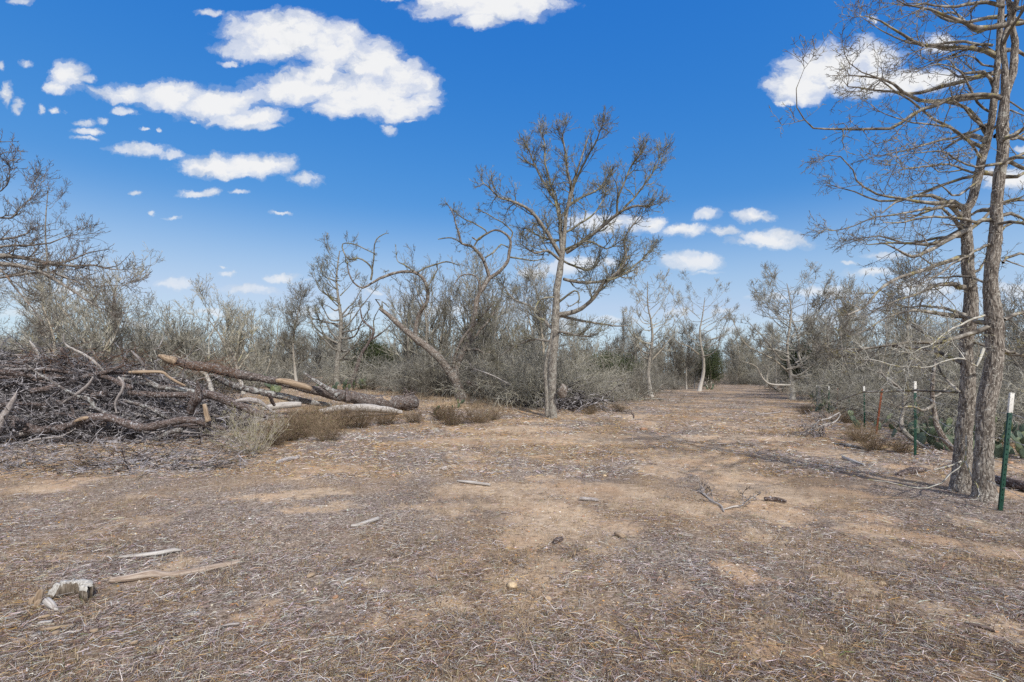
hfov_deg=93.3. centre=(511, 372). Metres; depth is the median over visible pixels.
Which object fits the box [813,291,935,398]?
bare tree
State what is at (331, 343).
bare tree
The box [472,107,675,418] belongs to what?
tall tree
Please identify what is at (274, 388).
prickly pear
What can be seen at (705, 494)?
dead twig
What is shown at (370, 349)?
evergreen shrub
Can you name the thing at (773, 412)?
stick
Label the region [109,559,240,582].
stick
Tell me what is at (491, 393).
bare shrub
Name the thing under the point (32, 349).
dead branch
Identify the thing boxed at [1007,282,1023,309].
bare tree
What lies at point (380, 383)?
bare shrub
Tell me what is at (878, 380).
bare shrub
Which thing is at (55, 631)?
wood chip
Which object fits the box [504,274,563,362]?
bare tree
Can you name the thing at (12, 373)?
dead branch
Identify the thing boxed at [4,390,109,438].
dead branch
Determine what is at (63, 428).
dead branch
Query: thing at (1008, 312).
bare tree
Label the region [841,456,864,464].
stick
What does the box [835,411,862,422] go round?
dry weed
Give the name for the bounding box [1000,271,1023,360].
bare tree
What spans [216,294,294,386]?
bare tree
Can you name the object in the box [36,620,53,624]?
wood chip
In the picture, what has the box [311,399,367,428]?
dry weed
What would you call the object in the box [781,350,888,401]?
bare shrub
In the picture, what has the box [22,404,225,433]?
fallen log
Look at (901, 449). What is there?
dry weed
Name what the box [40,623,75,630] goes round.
wood chip
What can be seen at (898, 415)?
bare shrub
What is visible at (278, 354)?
bare tree
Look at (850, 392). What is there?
bare shrub
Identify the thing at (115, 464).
fallen twigs
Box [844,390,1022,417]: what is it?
barbed wire
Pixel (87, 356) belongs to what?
dead branch
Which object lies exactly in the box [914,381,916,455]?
fence post
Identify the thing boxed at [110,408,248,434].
dead branch
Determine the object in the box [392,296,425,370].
bare tree
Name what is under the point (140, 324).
bare tree
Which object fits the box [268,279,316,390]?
bare tree
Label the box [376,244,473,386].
bare tree
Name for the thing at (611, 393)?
dead branch
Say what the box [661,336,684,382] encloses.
bare tree
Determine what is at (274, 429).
pale shrub
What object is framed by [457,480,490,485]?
stick
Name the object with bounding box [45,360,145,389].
dead branch
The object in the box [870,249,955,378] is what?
bare tree
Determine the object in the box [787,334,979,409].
bare shrub
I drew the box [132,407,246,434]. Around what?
dead branch
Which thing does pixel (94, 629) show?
wood chip
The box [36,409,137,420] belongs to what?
dead branch
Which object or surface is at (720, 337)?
slender tree
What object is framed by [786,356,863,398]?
bare shrub
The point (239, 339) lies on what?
bare tree
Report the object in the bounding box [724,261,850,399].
slender tree
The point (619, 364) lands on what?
evergreen shrub
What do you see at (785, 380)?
bare shrub
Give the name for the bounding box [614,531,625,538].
stick
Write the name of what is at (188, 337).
bush
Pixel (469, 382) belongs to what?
dead branch
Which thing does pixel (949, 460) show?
barbed wire
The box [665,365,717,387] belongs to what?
bare shrub
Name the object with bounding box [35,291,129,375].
bare tree
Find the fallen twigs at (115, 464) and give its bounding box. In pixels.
[0,417,284,483]
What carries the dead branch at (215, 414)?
in the brushwood at (48, 395)
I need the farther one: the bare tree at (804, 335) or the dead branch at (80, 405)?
the bare tree at (804, 335)
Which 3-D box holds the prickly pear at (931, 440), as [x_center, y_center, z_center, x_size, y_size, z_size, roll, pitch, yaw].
[8.915,1.180,9.564,1.151,0.733,0.769,0,0,21]
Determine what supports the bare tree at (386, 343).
on the ground at (792, 493)
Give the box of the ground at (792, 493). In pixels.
[0,373,1023,681]
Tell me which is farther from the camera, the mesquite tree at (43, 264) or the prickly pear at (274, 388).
the prickly pear at (274, 388)
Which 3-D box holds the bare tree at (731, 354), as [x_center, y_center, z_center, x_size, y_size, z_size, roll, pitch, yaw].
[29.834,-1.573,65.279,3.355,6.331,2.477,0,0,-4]
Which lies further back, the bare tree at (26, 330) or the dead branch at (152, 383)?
the bare tree at (26, 330)
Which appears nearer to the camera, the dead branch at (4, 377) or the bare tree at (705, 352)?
the dead branch at (4, 377)
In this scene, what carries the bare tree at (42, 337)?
on the ground at (792, 493)
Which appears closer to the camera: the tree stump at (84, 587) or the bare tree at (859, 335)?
the tree stump at (84, 587)
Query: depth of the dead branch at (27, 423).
10.38 m
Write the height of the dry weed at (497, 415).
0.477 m
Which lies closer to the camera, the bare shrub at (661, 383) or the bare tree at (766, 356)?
the bare shrub at (661, 383)
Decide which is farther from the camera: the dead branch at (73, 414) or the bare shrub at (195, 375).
the bare shrub at (195, 375)
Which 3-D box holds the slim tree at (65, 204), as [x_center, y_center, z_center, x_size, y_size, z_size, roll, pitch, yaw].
[-24.072,-5.070,25.507,5.680,12.106,3.112,0,0,0]
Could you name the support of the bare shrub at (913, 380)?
on the ground at (792, 493)
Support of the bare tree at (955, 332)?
on the ground at (792, 493)
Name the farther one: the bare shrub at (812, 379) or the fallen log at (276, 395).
the bare shrub at (812, 379)
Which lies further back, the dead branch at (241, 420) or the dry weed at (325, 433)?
the dead branch at (241, 420)
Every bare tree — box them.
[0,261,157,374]
[0,278,9,327]
[0,315,30,361]
[5,254,81,374]
[6,312,40,358]
[22,315,44,358]
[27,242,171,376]
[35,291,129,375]
[82,322,144,362]
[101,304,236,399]
[117,319,181,376]
[122,308,209,376]
[124,308,162,361]
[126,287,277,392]
[156,318,201,368]
[168,272,263,393]
[179,336,214,357]
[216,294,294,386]
[247,334,270,361]
[247,342,291,375]
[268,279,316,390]
[272,332,287,362]
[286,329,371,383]
[299,230,379,385]
[315,334,327,362]
[321,317,352,363]
[325,319,355,361]
[332,331,355,364]
[375,330,408,369]
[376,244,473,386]
[376,267,448,385]
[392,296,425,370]
[420,300,461,359]
[426,275,505,364]
[440,263,519,386]
[443,243,518,372]
[485,297,517,358]
[487,297,568,366]
[498,310,530,357]
[503,255,575,384]
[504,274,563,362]
[560,313,591,377]
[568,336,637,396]
[578,339,608,370]
[600,337,653,394]
[608,313,637,368]
[622,327,644,395]
[627,336,669,384]
[651,347,665,380]
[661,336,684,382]
[663,328,686,387]
[674,322,707,388]
[687,351,711,381]
[689,332,710,386]
[692,345,730,386]
[694,331,712,384]
[721,342,736,375]
[723,326,751,384]
[727,333,752,371]
[742,340,758,380]
[755,319,786,388]
[755,324,783,386]
[757,272,886,393]
[758,350,768,370]
[776,317,806,370]
[786,322,836,348]
[800,313,825,381]
[801,316,844,366]
[804,274,884,376]
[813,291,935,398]
[844,316,874,372]
[853,343,904,378]
[867,341,889,372]
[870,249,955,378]
[880,303,960,377]
[888,309,984,378]
[894,318,958,366]
[951,349,1023,376]
[975,278,1023,384]
[975,336,1018,368]
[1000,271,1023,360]
[1002,296,1022,358]
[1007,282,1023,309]
[1011,318,1023,374]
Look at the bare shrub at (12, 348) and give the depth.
19.11 m
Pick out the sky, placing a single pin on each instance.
(225, 138)
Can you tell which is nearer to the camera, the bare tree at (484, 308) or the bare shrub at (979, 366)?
the bare shrub at (979, 366)
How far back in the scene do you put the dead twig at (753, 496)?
5.46 m
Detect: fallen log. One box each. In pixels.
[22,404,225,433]
[127,391,211,399]
[157,354,418,410]
[202,389,266,417]
[211,373,331,406]
[995,475,1023,490]
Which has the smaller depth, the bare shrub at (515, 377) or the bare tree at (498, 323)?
the bare shrub at (515, 377)
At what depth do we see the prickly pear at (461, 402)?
17.18 m
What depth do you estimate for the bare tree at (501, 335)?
33.92 m
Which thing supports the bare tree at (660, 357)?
on the ground at (792, 493)
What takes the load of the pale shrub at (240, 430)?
on the ground at (792, 493)
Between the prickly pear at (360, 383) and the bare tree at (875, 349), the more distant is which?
the bare tree at (875, 349)
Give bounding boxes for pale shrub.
[198,398,300,453]
[207,411,272,441]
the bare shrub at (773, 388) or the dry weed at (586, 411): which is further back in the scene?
the bare shrub at (773, 388)
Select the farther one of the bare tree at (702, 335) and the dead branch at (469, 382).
the bare tree at (702, 335)
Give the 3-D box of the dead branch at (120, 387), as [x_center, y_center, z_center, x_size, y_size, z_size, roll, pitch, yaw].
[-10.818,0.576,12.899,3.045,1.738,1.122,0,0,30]
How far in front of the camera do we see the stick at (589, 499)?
5.63 m
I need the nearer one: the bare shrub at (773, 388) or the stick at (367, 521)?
the stick at (367, 521)
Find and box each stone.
[506,581,516,589]
[877,581,886,585]
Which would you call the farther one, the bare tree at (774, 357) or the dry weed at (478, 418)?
the bare tree at (774, 357)
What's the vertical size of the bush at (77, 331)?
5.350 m
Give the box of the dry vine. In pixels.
[3,338,250,388]
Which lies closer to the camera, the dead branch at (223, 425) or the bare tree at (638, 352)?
the dead branch at (223, 425)
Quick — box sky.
[0,0,1023,371]
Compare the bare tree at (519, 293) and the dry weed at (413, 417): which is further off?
the bare tree at (519, 293)
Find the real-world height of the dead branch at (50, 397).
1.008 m
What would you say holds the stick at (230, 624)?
on the ground at (792, 493)
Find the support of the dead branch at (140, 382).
on the dead branch at (115, 381)
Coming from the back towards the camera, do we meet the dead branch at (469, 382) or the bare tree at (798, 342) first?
the bare tree at (798, 342)
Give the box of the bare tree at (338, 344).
[299,230,379,385]
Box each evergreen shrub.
[341,336,400,378]
[581,348,649,389]
[688,343,726,388]
[777,335,823,394]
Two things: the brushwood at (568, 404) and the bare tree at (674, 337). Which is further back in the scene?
the bare tree at (674, 337)
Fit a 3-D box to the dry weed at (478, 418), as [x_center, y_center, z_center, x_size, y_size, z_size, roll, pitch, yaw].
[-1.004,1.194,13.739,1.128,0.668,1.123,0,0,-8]
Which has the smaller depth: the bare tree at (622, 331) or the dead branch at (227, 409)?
the dead branch at (227, 409)
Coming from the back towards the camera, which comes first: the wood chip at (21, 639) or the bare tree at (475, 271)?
the bare tree at (475, 271)
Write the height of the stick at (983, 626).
0.022 m
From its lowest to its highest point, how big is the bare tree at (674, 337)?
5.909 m
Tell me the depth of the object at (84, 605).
3.02 m
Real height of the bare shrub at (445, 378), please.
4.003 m
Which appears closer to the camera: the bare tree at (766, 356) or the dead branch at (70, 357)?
the dead branch at (70, 357)
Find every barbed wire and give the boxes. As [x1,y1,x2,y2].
[835,407,1022,497]
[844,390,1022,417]
[850,397,1023,445]
[873,414,1023,471]
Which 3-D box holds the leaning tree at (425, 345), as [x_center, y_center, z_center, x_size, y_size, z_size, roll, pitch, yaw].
[-2.668,-3.062,20.543,8.893,8.771,2.337,0,0,-13]
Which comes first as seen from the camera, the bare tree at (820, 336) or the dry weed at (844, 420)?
the dry weed at (844, 420)
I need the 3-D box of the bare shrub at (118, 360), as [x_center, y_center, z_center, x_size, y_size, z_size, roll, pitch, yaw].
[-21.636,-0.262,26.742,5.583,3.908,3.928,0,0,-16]
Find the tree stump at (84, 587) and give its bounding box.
[28,578,92,611]
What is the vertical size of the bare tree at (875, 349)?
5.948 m
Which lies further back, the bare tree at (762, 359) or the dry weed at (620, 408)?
the bare tree at (762, 359)
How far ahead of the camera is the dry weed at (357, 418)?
12.88 m
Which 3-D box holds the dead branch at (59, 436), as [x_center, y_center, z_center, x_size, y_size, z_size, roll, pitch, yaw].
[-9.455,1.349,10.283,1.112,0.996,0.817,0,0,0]
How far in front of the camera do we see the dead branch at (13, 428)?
10.22 m
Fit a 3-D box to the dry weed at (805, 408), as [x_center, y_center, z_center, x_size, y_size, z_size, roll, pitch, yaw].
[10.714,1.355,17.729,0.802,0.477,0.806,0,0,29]
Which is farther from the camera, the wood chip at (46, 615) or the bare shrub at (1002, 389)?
the bare shrub at (1002, 389)
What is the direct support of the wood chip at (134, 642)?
on the ground at (792, 493)
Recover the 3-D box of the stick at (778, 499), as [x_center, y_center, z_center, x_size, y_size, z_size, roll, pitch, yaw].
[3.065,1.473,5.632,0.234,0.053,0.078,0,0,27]
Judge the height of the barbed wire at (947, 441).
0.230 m
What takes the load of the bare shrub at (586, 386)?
on the ground at (792, 493)
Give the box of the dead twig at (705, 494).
[683,480,724,511]
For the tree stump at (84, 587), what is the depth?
3.16 m
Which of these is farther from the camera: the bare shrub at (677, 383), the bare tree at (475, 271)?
the bare shrub at (677, 383)
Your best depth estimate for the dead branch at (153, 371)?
11.69 m
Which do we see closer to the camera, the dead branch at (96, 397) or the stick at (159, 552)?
the stick at (159, 552)
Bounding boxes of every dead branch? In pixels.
[0,341,81,362]
[0,349,142,384]
[0,355,46,402]
[0,364,59,372]
[0,367,160,411]
[0,368,77,388]
[0,372,129,397]
[0,374,102,384]
[0,430,31,441]
[1,344,49,396]
[2,407,28,435]
[3,380,117,438]
[3,398,38,433]
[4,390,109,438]
[7,368,128,439]
[9,418,107,435]
[11,343,109,387]
[11,378,187,424]
[11,380,76,412]
[14,375,130,423]
[16,346,137,418]
[21,345,122,376]
[23,413,88,443]
[26,364,118,436]
[29,339,67,367]
[29,359,212,410]
[31,377,109,434]
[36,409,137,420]
[41,356,151,403]
[41,433,180,443]
[43,376,93,422]
[44,407,94,439]
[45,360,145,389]
[55,399,220,434]
[59,347,74,371]
[59,423,67,431]
[63,334,117,385]
[68,429,201,438]
[74,383,176,434]
[78,348,183,391]
[82,405,234,431]
[86,362,140,401]
[94,380,198,427]
[102,357,140,408]
[103,376,144,429]
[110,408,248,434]
[115,426,238,437]
[123,392,158,415]
[125,400,179,436]
[128,370,185,385]
[131,350,144,366]
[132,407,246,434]
[133,428,182,446]
[138,410,253,422]
[141,374,194,405]
[149,374,227,406]
[149,377,203,433]
[149,390,247,424]
[156,378,241,410]
[164,388,273,429]
[183,386,236,415]
[186,380,202,413]
[186,392,261,409]
[194,411,247,428]
[200,399,261,425]
[226,409,267,429]
[235,397,273,412]
[267,393,275,405]
[465,359,521,404]
[466,381,485,394]
[602,383,628,406]
[785,407,851,438]
[791,401,840,436]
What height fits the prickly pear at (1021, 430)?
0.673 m
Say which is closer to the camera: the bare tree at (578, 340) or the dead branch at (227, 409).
the dead branch at (227, 409)
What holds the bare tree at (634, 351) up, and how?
on the ground at (792, 493)
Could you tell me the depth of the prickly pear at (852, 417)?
12.93 m
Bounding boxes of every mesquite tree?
[0,130,151,346]
[769,0,1023,502]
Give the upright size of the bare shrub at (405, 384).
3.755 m
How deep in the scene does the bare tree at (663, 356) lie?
50.52 m
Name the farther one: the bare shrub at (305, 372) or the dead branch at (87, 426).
the bare shrub at (305, 372)
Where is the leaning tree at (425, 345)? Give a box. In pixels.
[340,197,545,398]
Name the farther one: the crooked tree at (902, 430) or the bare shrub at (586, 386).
the bare shrub at (586, 386)
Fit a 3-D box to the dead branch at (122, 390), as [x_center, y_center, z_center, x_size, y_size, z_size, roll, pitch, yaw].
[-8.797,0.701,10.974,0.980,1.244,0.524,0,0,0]
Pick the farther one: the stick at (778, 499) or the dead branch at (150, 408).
the dead branch at (150, 408)
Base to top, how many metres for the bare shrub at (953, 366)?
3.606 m
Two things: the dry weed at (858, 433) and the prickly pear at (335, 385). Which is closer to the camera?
the dry weed at (858, 433)
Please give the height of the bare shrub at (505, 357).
4.589 m
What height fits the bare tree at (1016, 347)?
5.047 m
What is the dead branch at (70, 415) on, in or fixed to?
in the brushwood at (48, 395)
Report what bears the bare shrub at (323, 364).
on the ground at (792, 493)
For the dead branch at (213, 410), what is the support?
in the brushwood at (48, 395)
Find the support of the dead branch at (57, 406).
in the brushwood at (48, 395)
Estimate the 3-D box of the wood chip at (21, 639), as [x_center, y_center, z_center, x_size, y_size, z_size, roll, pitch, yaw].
[-2.713,1.477,2.666,0.075,0.018,0.053,-2,-3,-17]
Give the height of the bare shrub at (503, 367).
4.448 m
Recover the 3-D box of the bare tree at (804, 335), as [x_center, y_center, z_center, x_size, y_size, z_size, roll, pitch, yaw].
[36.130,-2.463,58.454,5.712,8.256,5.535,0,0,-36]
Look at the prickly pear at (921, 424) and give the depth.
11.08 m
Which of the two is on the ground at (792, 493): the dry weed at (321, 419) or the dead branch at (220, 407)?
the dry weed at (321, 419)
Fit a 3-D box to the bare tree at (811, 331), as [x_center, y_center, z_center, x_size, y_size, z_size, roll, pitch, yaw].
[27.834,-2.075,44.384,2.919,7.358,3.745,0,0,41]
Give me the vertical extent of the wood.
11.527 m
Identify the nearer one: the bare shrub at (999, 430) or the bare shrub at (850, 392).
the bare shrub at (999, 430)
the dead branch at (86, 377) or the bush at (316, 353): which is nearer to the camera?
the dead branch at (86, 377)
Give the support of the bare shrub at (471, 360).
on the ground at (792, 493)
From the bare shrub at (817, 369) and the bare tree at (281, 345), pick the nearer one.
the bare shrub at (817, 369)
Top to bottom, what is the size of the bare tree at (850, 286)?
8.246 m
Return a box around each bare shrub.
[0,330,49,395]
[107,336,145,369]
[120,342,216,390]
[152,325,272,392]
[210,342,301,387]
[223,334,291,381]
[234,348,315,381]
[273,352,311,374]
[279,359,318,379]
[298,351,348,384]
[299,333,380,381]
[301,356,342,376]
[303,345,360,376]
[321,345,406,384]
[344,324,463,395]
[355,325,474,393]
[383,339,480,398]
[417,329,524,398]
[419,313,592,398]
[432,323,581,397]
[434,341,478,382]
[437,337,506,387]
[459,333,539,404]
[460,326,572,408]
[464,322,627,407]
[465,331,607,410]
[482,336,581,385]
[502,337,634,410]
[517,327,634,404]
[570,339,663,404]
[595,342,695,402]
[636,355,685,392]
[652,371,695,388]
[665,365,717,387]
[716,360,752,384]
[718,361,755,384]
[744,362,787,384]
[745,369,778,384]
[746,352,815,391]
[747,358,794,382]
[765,347,839,394]
[770,357,897,399]
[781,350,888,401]
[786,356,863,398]
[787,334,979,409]
[798,352,905,412]
[804,324,955,414]
[809,353,954,422]
[821,332,1023,415]
[824,351,958,426]
[838,350,1023,432]
[855,327,1023,421]
[896,330,1023,431]
[901,329,1023,444]
[917,329,1023,387]
[922,343,1016,384]
[942,357,1023,418]
[977,346,1022,384]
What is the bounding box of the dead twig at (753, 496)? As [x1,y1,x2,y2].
[724,486,760,509]
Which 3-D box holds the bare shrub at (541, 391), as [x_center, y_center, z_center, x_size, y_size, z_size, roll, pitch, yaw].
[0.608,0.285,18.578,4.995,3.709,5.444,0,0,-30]
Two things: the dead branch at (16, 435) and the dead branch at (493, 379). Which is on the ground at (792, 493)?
the dead branch at (493, 379)
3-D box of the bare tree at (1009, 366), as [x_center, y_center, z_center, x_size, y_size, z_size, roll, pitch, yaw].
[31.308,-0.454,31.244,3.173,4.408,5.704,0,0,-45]
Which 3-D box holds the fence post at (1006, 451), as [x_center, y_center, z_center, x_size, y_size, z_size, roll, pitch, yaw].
[5.347,0.933,5.250,0.045,1.440,0.047,6,0,0]
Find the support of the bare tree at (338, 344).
on the ground at (792, 493)
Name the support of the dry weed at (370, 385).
on the ground at (792, 493)
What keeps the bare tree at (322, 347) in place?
on the ground at (792, 493)
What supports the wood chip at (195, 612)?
on the ground at (792, 493)
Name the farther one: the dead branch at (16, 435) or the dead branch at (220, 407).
the dead branch at (220, 407)
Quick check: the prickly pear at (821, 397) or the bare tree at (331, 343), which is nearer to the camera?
the prickly pear at (821, 397)
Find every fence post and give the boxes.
[863,386,864,426]
[875,389,882,433]
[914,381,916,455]
[997,393,1014,510]
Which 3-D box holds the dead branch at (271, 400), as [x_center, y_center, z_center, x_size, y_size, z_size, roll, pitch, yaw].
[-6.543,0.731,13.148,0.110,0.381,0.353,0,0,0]
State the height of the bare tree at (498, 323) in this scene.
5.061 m
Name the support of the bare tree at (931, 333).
on the ground at (792, 493)
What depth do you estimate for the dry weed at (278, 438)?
9.87 m
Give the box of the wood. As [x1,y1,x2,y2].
[0,322,1011,382]
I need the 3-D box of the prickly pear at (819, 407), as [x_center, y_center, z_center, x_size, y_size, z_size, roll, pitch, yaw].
[11.985,1.278,18.720,0.620,0.563,1.048,0,0,0]
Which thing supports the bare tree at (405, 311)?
on the ground at (792, 493)
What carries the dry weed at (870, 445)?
on the ground at (792, 493)
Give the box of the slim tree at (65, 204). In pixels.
[6,167,91,355]
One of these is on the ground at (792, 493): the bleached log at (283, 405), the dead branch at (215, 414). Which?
the bleached log at (283, 405)
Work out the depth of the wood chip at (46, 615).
2.91 m
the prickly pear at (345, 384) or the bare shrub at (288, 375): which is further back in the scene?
the bare shrub at (288, 375)
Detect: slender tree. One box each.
[620,262,686,396]
[664,269,739,390]
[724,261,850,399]
[793,290,863,404]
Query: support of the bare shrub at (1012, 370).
on the ground at (792, 493)
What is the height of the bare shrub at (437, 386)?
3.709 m
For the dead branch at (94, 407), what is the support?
in the brushwood at (48, 395)
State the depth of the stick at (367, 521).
4.73 m
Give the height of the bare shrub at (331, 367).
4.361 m
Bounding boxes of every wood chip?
[11,637,28,644]
[36,613,51,618]
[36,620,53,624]
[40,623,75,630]
[52,629,60,635]
[90,627,98,632]
[129,639,138,644]
[182,611,201,616]
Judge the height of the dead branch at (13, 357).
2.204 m
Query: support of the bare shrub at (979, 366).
on the ground at (792, 493)
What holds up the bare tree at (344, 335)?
on the ground at (792, 493)
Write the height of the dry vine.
1.599 m
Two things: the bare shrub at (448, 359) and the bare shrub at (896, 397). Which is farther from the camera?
the bare shrub at (448, 359)
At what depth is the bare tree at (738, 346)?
73.19 m
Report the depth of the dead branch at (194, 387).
14.12 m
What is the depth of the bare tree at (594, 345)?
44.80 m
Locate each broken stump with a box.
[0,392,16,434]
[557,384,566,397]
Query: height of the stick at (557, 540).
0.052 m
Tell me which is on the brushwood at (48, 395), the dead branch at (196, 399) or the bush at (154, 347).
the dead branch at (196, 399)
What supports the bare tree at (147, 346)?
on the ground at (792, 493)
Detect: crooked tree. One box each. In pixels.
[350,301,391,387]
[878,368,924,447]
[880,345,979,450]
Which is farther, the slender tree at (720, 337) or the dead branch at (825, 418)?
the slender tree at (720, 337)
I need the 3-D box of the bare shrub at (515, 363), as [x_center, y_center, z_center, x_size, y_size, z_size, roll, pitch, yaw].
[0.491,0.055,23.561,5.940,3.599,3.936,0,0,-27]
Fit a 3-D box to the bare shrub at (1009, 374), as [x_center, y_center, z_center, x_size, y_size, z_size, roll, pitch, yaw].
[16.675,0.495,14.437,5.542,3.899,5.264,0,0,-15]
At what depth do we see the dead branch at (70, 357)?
13.97 m
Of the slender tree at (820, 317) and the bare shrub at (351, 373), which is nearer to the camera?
the slender tree at (820, 317)
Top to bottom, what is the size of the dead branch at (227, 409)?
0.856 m
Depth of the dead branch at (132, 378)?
13.12 m
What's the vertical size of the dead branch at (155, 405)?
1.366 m
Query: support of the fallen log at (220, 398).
on the brushwood at (48, 395)
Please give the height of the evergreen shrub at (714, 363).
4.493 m
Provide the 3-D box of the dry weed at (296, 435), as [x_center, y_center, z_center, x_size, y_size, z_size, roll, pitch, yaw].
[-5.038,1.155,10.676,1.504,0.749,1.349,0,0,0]
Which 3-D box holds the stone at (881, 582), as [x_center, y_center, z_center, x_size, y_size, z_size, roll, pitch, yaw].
[2.604,1.484,3.401,0.073,0.033,0.044,0,0,7]
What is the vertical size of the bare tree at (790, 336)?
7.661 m
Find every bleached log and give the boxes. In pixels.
[262,401,300,410]
[319,404,402,413]
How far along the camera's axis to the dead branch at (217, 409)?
13.24 m
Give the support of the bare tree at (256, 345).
on the ground at (792, 493)
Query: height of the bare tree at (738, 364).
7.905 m
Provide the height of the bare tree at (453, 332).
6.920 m
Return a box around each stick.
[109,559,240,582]
[119,548,180,557]
[158,634,175,642]
[221,622,239,626]
[276,456,298,463]
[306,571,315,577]
[351,516,379,526]
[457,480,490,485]
[552,536,563,543]
[579,497,598,501]
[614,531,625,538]
[755,409,780,414]
[764,497,786,502]
[834,443,862,448]
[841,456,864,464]
[895,467,927,475]
[917,445,934,449]
[964,622,994,631]
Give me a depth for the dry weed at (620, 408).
17.46 m
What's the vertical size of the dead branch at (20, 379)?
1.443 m
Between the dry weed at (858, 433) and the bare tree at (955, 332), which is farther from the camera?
the bare tree at (955, 332)
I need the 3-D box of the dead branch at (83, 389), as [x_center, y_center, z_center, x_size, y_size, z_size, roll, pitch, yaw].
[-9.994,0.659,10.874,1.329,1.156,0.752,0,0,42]
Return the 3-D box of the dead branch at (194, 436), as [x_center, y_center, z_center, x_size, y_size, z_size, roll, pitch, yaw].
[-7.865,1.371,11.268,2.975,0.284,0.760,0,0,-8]
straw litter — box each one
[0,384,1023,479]
[0,459,1023,681]
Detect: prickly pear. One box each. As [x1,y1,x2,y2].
[264,374,281,391]
[315,382,338,388]
[342,379,358,389]
[358,378,365,388]
[452,399,464,407]
[809,390,834,402]
[811,399,834,412]
[848,410,893,429]
[891,412,942,438]
[908,420,955,442]
[922,416,996,450]
[952,421,1023,458]
[1003,422,1023,454]
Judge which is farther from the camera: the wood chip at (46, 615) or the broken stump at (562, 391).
the broken stump at (562, 391)
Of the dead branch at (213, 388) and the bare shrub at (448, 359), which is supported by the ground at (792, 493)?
the bare shrub at (448, 359)
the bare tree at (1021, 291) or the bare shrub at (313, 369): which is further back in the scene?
the bare shrub at (313, 369)
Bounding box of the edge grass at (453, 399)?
[214,381,856,413]
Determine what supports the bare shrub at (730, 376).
on the ground at (792, 493)
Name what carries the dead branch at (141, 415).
in the brushwood at (48, 395)
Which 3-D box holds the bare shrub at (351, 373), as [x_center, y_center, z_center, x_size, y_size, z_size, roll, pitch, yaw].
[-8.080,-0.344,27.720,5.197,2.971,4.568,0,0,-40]
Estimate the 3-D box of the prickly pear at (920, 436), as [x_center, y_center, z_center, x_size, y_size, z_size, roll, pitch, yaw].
[9.184,1.274,10.440,1.092,0.527,0.628,0,0,8]
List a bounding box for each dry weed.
[250,409,318,441]
[251,425,294,446]
[278,404,341,436]
[279,405,324,427]
[305,416,351,441]
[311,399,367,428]
[335,404,382,427]
[360,379,378,389]
[369,407,404,424]
[401,408,428,422]
[425,403,457,419]
[434,405,471,425]
[459,405,496,422]
[483,407,505,419]
[581,403,600,413]
[609,402,627,411]
[795,404,815,413]
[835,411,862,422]
[838,420,884,441]
[854,433,891,450]
[884,436,919,453]
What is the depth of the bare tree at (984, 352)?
62.75 m
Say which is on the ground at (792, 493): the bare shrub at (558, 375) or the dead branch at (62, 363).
the bare shrub at (558, 375)
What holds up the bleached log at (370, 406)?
on the ground at (792, 493)
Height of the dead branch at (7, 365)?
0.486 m
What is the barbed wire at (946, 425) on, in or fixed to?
attached to the fence post at (1006, 451)
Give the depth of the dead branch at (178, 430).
10.48 m
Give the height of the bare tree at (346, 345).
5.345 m
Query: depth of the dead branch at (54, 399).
11.49 m
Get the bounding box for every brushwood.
[0,324,295,448]
[498,367,670,415]
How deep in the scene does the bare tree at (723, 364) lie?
49.92 m
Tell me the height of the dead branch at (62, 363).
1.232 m
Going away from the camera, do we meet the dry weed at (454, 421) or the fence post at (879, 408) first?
the fence post at (879, 408)
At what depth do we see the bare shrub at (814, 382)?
26.50 m
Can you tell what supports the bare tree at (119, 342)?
on the ground at (792, 493)
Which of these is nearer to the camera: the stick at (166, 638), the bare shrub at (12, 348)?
the stick at (166, 638)
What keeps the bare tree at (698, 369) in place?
on the ground at (792, 493)
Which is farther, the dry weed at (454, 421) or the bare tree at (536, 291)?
the bare tree at (536, 291)
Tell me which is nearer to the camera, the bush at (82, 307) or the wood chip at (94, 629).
the wood chip at (94, 629)
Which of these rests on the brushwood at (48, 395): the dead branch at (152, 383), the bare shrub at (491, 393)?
the dead branch at (152, 383)
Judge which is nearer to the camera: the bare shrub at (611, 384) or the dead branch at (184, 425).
the dead branch at (184, 425)
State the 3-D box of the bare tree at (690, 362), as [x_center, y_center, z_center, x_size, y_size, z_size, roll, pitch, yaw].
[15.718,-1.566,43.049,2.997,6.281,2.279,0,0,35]
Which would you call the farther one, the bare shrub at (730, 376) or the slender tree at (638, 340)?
the bare shrub at (730, 376)
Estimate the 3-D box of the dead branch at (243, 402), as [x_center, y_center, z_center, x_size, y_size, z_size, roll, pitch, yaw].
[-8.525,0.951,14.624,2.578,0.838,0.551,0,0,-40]
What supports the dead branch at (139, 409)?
in the brushwood at (48, 395)
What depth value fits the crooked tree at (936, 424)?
8.70 m
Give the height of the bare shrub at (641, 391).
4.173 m

